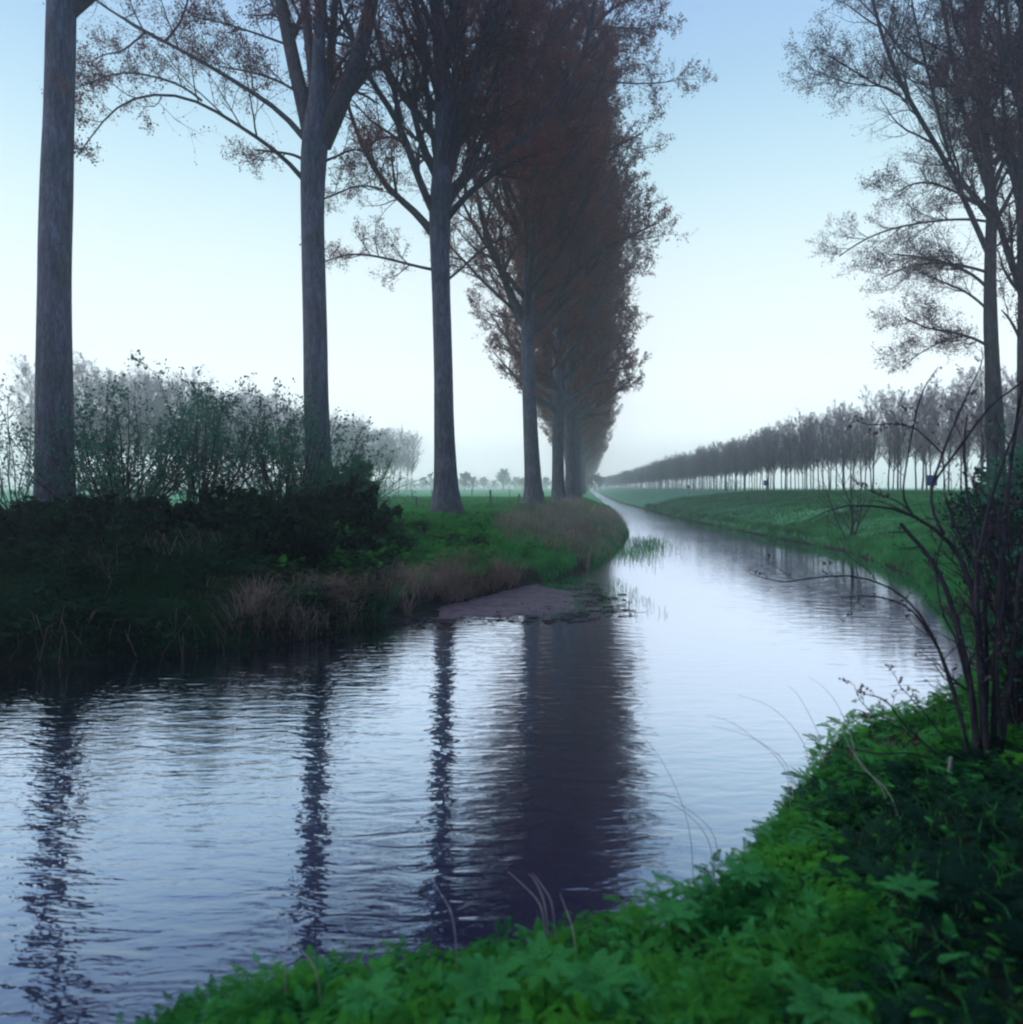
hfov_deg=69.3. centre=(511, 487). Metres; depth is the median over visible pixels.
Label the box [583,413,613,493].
poplar
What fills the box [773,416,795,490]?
young poplar
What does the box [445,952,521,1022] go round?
cow parsley
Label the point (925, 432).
young poplar
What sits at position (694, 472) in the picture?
young poplar
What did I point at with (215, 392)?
young poplar
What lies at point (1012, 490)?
shrub
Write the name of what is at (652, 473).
young poplar
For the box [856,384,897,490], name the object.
young poplar
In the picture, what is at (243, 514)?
bramble
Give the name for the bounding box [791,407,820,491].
young poplar
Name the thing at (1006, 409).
young poplar
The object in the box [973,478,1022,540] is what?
thicket
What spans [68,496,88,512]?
bramble
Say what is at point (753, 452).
young poplar
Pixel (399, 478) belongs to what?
shrub
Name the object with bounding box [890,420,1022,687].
thicket
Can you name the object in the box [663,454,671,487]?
young poplar
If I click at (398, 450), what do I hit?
young poplar
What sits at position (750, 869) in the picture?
cow parsley
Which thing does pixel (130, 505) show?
bramble
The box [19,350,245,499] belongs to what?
shrub
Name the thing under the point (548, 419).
poplar
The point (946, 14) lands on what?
poplar
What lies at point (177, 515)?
bramble
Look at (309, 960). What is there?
dry stalk
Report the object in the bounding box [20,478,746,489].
woodland
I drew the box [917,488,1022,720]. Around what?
thicket
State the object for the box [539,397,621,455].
poplar
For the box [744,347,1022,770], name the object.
bare shrub
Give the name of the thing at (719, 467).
young poplar
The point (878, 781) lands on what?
dry stalk
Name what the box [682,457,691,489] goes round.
young poplar
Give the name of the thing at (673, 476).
young poplar
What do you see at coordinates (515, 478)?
tree
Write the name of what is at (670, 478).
young poplar
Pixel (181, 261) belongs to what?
sky
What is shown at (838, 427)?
young poplar
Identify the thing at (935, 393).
young poplar
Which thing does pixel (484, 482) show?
tree
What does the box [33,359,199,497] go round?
shrub
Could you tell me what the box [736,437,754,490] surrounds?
young poplar
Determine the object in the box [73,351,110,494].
young poplar
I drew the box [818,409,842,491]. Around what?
young poplar
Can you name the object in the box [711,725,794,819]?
dry stalk
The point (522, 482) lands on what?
tree
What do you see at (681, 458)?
young poplar
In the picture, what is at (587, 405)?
poplar
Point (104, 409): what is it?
young poplar
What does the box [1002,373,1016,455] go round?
young poplar
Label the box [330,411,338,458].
young poplar
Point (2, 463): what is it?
shrub
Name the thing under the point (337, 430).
young poplar
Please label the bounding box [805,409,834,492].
young poplar
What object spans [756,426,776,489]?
young poplar
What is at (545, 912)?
dry stalk
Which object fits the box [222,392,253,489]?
young poplar
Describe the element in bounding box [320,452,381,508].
shrub
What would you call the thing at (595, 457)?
poplar
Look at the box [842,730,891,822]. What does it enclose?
dry stalk
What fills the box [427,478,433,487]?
tree
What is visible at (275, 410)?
young poplar
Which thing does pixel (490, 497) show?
pasture fence
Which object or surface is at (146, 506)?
bramble
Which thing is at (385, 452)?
young poplar
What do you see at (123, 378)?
young poplar
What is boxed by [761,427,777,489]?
young poplar
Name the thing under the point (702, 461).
young poplar
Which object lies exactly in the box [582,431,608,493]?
poplar
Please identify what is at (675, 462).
young poplar
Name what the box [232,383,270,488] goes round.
young poplar
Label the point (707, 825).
dry stalk
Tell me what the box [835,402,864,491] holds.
young poplar
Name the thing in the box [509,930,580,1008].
cow parsley
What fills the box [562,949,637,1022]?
cow parsley
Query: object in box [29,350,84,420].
young poplar
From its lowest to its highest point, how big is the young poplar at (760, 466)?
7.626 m
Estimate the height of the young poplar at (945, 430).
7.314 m
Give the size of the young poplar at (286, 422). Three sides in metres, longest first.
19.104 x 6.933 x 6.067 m
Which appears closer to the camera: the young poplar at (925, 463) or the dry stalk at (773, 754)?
the dry stalk at (773, 754)
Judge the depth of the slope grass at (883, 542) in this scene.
37.54 m
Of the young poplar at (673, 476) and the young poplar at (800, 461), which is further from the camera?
the young poplar at (673, 476)
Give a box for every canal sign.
[764,480,767,503]
[927,475,936,519]
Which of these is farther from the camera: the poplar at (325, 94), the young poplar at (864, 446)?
the young poplar at (864, 446)
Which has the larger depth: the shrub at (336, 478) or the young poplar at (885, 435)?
the young poplar at (885, 435)
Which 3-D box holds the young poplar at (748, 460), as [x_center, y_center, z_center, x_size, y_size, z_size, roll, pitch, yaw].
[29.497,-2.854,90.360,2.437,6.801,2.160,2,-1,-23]
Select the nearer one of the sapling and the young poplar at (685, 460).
the sapling
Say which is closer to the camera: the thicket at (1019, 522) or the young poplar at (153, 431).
the thicket at (1019, 522)
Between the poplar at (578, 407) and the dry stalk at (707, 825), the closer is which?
the dry stalk at (707, 825)
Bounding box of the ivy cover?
[767,730,1022,1023]
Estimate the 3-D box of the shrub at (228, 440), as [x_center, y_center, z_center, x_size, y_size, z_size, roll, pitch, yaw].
[-14.746,-2.149,39.148,8.576,6.962,7.255,0,0,43]
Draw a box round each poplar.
[4,354,34,495]
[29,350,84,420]
[33,0,96,503]
[37,0,414,480]
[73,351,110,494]
[74,369,106,479]
[80,367,136,487]
[92,378,124,489]
[95,379,134,458]
[103,374,161,484]
[119,375,162,494]
[125,363,168,492]
[141,377,186,493]
[141,395,172,483]
[146,373,175,492]
[158,365,205,495]
[171,379,205,456]
[182,376,219,485]
[198,392,231,472]
[206,389,236,494]
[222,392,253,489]
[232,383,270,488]
[241,392,276,485]
[247,387,283,490]
[272,398,299,466]
[275,403,301,458]
[283,0,598,515]
[294,410,304,465]
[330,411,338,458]
[330,419,339,462]
[330,420,354,465]
[332,419,350,463]
[332,422,354,463]
[342,416,368,460]
[345,418,357,464]
[353,424,371,461]
[364,428,381,462]
[366,429,383,479]
[368,432,388,480]
[372,427,392,479]
[377,428,396,489]
[380,438,392,491]
[384,438,400,491]
[386,425,409,490]
[388,0,716,506]
[393,427,413,489]
[400,436,420,491]
[406,433,424,491]
[464,0,658,502]
[475,24,660,499]
[501,126,653,497]
[507,173,635,442]
[509,44,648,497]
[537,327,621,485]
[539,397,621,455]
[540,284,632,450]
[540,373,619,494]
[552,375,621,495]
[564,389,616,494]
[564,418,611,467]
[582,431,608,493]
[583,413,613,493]
[585,401,617,491]
[585,426,609,488]
[585,453,602,491]
[648,461,655,484]
[649,460,657,489]
[654,460,661,489]
[656,459,664,489]
[657,464,661,489]
[661,463,668,489]
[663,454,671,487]
[667,454,676,489]
[668,461,672,489]
[669,453,681,488]
[670,462,675,489]
[672,451,685,476]
[673,461,681,489]
[676,454,683,489]
[679,460,686,480]
[680,450,692,489]
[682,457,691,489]
[684,456,691,489]
[685,456,697,487]
[687,454,696,489]
[688,456,698,489]
[690,448,701,489]
[694,445,707,487]
[694,452,708,489]
[697,448,709,490]
[701,452,710,490]
[702,446,715,490]
[703,442,718,490]
[706,450,719,490]
[708,440,722,490]
[713,447,726,490]
[716,444,732,490]
[718,444,731,490]
[722,437,737,490]
[727,436,742,489]
[729,439,743,490]
[734,453,743,490]
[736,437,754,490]
[736,442,747,490]
[741,436,759,490]
[744,441,759,489]
[746,428,764,490]
[754,434,763,489]
[754,439,765,489]
[756,422,782,490]
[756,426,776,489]
[759,438,772,489]
[760,432,780,490]
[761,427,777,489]
[764,429,780,489]
[769,423,793,490]
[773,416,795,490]
[776,432,794,489]
[778,0,1018,487]
[778,417,799,491]
[787,432,798,489]
[789,430,812,491]
[790,433,803,489]
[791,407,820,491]
[794,424,815,490]
[799,420,821,489]
[802,413,825,491]
[803,414,827,490]
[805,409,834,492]
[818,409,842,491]
[818,423,839,488]
[823,409,846,490]
[828,398,858,491]
[834,425,850,489]
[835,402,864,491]
[838,422,863,490]
[841,412,879,490]
[851,408,878,491]
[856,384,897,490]
[856,410,881,491]
[873,394,907,493]
[875,383,913,493]
[880,411,902,490]
[886,414,913,491]
[901,395,940,492]
[904,377,948,493]
[907,386,943,492]
[909,392,948,487]
[920,0,1022,483]
[925,381,967,495]
[926,386,957,491]
[933,367,984,466]
[941,388,976,491]
[956,365,1013,483]
[965,384,985,469]
[974,382,1015,451]
[1001,368,1016,444]
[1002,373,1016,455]
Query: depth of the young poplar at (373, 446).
219.33 m
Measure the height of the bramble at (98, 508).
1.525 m
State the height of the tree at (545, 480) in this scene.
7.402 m
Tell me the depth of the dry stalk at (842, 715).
5.26 m
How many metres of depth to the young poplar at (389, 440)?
212.01 m
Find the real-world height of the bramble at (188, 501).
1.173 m
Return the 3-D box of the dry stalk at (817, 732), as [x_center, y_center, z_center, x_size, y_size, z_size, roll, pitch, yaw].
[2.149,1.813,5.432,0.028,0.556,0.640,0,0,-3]
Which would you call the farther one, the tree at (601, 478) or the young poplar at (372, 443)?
the tree at (601, 478)
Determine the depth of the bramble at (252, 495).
18.18 m
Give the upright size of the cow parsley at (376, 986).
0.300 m
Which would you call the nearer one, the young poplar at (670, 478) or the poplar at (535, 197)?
the poplar at (535, 197)
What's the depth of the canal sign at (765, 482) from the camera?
54.96 m
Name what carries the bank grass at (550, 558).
on the ground at (628, 496)
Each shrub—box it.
[0,371,230,505]
[0,373,82,510]
[0,395,25,468]
[6,397,193,502]
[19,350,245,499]
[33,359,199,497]
[131,350,299,502]
[136,379,274,500]
[142,388,303,499]
[173,388,304,496]
[180,394,387,502]
[226,375,363,501]
[288,464,368,498]
[300,420,394,500]
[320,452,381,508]
[332,439,433,504]
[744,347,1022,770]
[936,479,1022,567]
[971,439,1022,496]
[987,447,1022,499]
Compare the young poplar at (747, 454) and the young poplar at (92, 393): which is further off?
the young poplar at (92, 393)
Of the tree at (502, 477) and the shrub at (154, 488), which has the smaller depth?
the shrub at (154, 488)
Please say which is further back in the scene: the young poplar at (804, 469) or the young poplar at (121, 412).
the young poplar at (121, 412)
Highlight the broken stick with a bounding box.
[945,756,952,795]
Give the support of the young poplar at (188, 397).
on the ground at (628, 496)
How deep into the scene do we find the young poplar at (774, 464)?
88.01 m
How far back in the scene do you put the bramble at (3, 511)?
18.02 m
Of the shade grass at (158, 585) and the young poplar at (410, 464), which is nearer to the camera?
the shade grass at (158, 585)
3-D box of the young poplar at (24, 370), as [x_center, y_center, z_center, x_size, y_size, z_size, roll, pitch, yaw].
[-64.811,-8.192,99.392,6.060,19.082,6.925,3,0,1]
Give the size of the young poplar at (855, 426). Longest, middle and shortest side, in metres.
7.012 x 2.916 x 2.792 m
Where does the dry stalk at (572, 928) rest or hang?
on the ground at (628, 496)
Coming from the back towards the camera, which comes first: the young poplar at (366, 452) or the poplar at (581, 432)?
the young poplar at (366, 452)
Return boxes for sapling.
[809,452,888,538]
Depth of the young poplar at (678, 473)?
146.48 m
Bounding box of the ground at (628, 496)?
[0,488,1022,1023]
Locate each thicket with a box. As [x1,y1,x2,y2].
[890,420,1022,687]
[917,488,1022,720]
[940,569,1022,738]
[944,481,1022,562]
[949,458,1022,595]
[951,467,1022,640]
[972,422,1022,492]
[972,545,1022,647]
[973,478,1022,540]
[1012,631,1022,658]
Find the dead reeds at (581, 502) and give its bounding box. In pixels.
[487,494,630,569]
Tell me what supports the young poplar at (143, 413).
on the ground at (628, 496)
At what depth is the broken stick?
4.39 m
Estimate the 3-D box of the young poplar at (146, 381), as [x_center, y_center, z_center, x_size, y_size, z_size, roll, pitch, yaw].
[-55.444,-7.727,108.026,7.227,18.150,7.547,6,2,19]
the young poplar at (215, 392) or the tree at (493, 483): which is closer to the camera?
the young poplar at (215, 392)
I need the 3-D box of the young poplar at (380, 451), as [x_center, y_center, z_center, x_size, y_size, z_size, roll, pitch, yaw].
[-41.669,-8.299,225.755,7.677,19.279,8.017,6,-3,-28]
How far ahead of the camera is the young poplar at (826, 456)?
70.99 m
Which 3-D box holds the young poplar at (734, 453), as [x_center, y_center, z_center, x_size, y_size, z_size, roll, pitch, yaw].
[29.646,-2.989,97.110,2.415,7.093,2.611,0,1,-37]
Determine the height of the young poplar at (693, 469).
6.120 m
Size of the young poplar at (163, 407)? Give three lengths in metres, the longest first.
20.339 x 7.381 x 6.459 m
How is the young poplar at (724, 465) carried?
on the ground at (628, 496)
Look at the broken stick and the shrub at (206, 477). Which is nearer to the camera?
the broken stick
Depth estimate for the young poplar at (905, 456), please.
55.81 m
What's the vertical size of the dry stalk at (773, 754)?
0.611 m
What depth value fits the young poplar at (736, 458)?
99.22 m
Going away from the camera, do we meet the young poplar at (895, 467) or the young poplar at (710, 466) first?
the young poplar at (895, 467)
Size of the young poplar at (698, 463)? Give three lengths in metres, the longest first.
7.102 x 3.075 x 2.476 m
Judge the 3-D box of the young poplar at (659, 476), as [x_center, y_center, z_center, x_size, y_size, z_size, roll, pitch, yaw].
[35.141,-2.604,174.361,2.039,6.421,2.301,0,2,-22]
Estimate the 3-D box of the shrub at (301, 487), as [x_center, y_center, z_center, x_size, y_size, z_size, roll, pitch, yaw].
[-6.624,-0.879,22.164,3.616,4.580,4.828,0,0,-24]
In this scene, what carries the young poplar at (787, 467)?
on the ground at (628, 496)
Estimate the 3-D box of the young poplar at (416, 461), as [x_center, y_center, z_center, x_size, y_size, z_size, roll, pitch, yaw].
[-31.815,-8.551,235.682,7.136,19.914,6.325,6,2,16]
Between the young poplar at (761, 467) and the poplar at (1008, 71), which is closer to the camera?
the poplar at (1008, 71)
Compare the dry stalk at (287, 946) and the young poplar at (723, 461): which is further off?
the young poplar at (723, 461)
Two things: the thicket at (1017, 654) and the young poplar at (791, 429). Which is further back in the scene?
the young poplar at (791, 429)
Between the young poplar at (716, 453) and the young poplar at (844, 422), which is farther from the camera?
the young poplar at (716, 453)
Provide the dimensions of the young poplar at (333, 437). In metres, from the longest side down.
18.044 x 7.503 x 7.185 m
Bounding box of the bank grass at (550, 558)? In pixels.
[325,495,629,630]
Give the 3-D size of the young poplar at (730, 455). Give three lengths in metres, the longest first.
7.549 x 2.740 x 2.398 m
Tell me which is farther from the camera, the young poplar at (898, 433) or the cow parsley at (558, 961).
the young poplar at (898, 433)
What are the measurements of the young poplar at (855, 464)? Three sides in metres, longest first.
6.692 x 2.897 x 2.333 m
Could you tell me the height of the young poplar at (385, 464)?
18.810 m
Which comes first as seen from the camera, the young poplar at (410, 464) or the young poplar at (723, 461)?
the young poplar at (723, 461)
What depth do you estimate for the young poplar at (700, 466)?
121.15 m
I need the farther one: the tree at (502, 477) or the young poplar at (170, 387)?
the tree at (502, 477)
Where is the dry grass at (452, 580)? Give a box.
[191,545,540,650]
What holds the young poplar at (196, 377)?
on the ground at (628, 496)
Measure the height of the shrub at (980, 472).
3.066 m
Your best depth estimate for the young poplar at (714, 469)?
114.37 m
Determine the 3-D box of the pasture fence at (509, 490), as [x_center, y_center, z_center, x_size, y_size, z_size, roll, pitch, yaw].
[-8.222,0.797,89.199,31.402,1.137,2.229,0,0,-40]
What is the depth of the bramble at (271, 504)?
18.70 m
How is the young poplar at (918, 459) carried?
on the ground at (628, 496)
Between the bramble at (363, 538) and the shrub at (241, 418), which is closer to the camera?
the bramble at (363, 538)
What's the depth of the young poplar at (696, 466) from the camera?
127.51 m
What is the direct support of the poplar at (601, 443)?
on the ground at (628, 496)
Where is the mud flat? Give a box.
[398,583,601,620]
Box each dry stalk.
[275,910,320,1003]
[285,878,299,1002]
[432,877,458,983]
[508,872,546,964]
[530,875,548,945]
[533,874,555,943]
[560,894,578,979]
[626,720,694,903]
[642,801,714,888]
[649,788,720,886]
[710,716,790,815]
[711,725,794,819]
[740,695,810,785]
[790,687,824,772]
[808,677,855,765]
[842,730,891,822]
[850,734,900,829]
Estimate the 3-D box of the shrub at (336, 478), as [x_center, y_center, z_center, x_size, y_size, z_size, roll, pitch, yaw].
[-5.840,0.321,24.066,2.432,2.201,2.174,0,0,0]
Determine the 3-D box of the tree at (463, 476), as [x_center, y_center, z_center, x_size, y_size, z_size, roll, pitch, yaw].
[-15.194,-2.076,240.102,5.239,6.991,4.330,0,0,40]
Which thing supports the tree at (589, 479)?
on the ground at (628, 496)
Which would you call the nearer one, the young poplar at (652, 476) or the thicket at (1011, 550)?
the thicket at (1011, 550)
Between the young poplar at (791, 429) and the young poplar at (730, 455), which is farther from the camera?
the young poplar at (730, 455)
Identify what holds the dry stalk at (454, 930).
on the ground at (628, 496)
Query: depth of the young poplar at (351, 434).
201.98 m
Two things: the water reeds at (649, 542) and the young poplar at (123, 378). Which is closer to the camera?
the water reeds at (649, 542)
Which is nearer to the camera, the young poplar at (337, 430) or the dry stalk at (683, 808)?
the dry stalk at (683, 808)
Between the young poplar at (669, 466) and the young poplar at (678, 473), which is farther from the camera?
the young poplar at (669, 466)
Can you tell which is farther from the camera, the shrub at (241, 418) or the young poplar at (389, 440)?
the young poplar at (389, 440)
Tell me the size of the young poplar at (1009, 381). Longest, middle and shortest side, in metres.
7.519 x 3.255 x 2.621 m
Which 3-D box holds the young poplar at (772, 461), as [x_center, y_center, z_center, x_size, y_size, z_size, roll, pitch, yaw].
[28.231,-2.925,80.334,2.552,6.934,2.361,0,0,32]
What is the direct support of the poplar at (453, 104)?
on the ground at (628, 496)
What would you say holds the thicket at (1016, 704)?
on the ground at (628, 496)
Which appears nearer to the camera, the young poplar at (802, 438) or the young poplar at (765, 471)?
the young poplar at (802, 438)
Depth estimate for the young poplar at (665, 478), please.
166.18 m
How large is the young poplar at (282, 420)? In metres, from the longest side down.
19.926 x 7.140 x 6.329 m
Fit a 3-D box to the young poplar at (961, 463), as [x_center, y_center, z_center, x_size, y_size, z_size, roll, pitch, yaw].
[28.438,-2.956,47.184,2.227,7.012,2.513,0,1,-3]
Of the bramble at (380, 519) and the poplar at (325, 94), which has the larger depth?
the poplar at (325, 94)
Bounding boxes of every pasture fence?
[379,490,554,508]
[398,489,511,496]
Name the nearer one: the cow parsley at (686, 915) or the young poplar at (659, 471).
the cow parsley at (686, 915)
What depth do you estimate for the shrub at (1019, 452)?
20.09 m
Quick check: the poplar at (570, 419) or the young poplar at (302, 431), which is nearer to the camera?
the poplar at (570, 419)
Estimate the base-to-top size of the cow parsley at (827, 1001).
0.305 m
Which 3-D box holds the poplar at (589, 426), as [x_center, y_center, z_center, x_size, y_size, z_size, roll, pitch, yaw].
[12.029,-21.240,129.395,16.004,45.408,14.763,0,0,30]
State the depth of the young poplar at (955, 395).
41.15 m
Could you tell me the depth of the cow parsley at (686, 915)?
3.02 m
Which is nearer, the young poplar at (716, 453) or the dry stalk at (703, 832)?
the dry stalk at (703, 832)
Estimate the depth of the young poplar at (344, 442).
182.57 m
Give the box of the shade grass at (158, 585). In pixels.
[0,518,430,665]
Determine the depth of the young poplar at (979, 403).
39.61 m
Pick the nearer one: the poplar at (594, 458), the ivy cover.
the ivy cover
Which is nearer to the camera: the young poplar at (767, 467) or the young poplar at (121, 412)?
the young poplar at (767, 467)
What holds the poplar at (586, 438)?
on the ground at (628, 496)
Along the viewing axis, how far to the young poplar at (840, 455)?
66.45 m
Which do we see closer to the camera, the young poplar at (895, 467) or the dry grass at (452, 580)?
the dry grass at (452, 580)
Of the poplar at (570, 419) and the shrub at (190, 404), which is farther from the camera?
the poplar at (570, 419)
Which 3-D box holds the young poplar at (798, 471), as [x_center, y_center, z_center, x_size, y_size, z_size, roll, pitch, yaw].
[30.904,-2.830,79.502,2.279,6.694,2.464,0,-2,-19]
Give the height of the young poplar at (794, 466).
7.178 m
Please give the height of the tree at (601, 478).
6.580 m
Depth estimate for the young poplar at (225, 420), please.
128.39 m
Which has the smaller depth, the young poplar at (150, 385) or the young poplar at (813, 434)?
the young poplar at (813, 434)
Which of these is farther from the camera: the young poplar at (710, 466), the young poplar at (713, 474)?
the young poplar at (710, 466)
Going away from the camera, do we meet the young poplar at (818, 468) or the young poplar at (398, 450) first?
the young poplar at (818, 468)
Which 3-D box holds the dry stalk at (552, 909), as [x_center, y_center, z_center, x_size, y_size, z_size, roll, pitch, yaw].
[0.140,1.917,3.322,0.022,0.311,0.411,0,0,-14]
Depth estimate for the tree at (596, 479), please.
239.46 m
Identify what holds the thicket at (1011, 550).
on the ground at (628, 496)
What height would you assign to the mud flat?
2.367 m
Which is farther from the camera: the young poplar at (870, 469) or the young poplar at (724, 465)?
the young poplar at (724, 465)
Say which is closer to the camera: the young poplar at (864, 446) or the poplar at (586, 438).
the young poplar at (864, 446)
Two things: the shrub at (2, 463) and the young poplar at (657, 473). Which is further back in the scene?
the young poplar at (657, 473)
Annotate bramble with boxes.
[0,505,9,516]
[5,495,82,518]
[8,498,39,514]
[67,490,116,524]
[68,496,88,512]
[108,494,173,531]
[114,495,157,514]
[144,499,211,545]
[171,500,202,507]
[186,501,236,536]
[195,482,280,513]
[198,496,280,543]
[250,509,340,571]
[260,491,312,513]
[288,480,366,527]
[306,475,403,535]
[335,530,383,557]
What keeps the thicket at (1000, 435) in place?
on the ground at (628, 496)
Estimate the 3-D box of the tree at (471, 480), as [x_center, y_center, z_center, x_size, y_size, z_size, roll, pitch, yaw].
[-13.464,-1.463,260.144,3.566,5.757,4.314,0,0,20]
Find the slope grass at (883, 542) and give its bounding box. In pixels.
[643,489,1007,655]
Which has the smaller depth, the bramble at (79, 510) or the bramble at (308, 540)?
the bramble at (308, 540)
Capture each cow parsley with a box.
[337,967,404,1023]
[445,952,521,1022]
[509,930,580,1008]
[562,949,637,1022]
[643,898,699,950]
[720,857,771,923]
[779,968,870,1023]
[873,872,943,950]
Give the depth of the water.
6.95 m
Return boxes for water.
[0,490,976,1023]
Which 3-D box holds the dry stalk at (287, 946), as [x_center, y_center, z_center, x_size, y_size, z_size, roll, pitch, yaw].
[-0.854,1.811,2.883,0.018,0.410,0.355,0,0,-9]
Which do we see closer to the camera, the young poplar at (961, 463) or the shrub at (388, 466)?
the shrub at (388, 466)
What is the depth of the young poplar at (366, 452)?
195.45 m
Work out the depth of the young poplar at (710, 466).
117.12 m
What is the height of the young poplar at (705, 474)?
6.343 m
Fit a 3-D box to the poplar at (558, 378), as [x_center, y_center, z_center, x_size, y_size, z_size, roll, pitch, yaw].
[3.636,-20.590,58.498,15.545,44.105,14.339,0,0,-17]
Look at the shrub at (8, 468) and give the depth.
29.49 m
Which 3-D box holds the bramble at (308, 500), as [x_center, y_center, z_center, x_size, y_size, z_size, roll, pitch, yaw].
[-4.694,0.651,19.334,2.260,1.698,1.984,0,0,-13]
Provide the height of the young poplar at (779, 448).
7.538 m
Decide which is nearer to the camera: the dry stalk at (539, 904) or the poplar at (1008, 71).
the dry stalk at (539, 904)
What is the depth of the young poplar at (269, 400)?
140.68 m
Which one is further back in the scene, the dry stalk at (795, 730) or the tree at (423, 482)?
the tree at (423, 482)
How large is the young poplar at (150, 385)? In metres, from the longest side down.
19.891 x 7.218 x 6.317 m
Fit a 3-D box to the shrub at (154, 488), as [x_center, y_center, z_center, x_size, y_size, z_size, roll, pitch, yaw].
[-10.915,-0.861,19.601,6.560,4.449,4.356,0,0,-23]
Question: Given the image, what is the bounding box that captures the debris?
[371,580,646,628]
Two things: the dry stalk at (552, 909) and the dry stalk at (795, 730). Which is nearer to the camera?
the dry stalk at (552, 909)
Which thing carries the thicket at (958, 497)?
on the ground at (628, 496)
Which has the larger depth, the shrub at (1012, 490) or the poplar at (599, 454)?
the poplar at (599, 454)
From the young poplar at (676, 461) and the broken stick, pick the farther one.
the young poplar at (676, 461)
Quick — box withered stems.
[0,522,388,666]
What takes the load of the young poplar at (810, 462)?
on the ground at (628, 496)
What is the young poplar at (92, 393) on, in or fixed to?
on the ground at (628, 496)
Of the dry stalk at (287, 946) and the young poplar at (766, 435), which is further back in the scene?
the young poplar at (766, 435)
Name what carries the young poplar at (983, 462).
on the ground at (628, 496)
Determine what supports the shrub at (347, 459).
on the ground at (628, 496)
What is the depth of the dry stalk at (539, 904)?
3.13 m
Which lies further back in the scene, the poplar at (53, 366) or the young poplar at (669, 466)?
the young poplar at (669, 466)
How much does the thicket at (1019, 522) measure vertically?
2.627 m
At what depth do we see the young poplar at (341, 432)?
179.34 m
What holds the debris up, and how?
on the mud flat
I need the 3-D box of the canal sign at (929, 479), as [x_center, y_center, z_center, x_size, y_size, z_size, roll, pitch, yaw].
[17.600,0.476,30.988,0.440,1.992,0.085,0,0,0]
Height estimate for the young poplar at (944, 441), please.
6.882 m
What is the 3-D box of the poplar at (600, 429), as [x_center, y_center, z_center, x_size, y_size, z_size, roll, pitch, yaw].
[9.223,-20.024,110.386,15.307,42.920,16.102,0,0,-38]
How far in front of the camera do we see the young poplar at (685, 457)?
140.10 m
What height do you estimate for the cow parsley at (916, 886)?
0.298 m
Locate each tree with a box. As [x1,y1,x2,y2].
[419,476,428,489]
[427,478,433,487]
[458,471,469,491]
[468,476,478,490]
[479,477,487,489]
[489,480,496,489]
[495,468,509,489]
[510,476,520,489]
[518,477,523,487]
[542,476,551,489]
[585,474,593,492]
[589,472,602,491]
[596,475,605,490]
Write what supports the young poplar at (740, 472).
on the ground at (628, 496)
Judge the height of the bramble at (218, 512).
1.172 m
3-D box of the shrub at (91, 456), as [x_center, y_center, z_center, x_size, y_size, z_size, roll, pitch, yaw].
[-11.539,-0.555,21.576,4.664,3.980,4.891,0,0,0]
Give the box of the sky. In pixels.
[0,0,1018,487]
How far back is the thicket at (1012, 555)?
6.59 m
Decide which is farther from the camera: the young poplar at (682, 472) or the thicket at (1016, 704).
the young poplar at (682, 472)
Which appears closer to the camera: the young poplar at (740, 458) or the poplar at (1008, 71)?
the poplar at (1008, 71)
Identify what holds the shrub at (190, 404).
on the ground at (628, 496)
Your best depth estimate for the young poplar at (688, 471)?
135.90 m
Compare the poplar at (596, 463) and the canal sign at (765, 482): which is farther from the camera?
the poplar at (596, 463)
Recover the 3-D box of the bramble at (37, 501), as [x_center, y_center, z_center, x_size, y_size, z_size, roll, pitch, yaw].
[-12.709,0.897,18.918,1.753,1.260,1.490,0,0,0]
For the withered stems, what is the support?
on the ground at (628, 496)
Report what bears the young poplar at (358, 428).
on the ground at (628, 496)
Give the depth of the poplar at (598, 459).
200.53 m
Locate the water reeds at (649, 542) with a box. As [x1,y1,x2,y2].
[543,534,701,614]
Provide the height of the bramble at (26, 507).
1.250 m
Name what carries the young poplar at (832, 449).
on the ground at (628, 496)
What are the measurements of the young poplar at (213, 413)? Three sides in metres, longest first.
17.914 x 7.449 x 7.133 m
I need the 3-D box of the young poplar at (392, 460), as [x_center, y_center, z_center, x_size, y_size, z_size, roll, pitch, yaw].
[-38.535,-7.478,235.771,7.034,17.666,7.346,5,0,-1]
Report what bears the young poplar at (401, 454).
on the ground at (628, 496)
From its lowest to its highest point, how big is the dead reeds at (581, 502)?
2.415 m
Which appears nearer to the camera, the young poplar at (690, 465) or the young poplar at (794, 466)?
the young poplar at (794, 466)

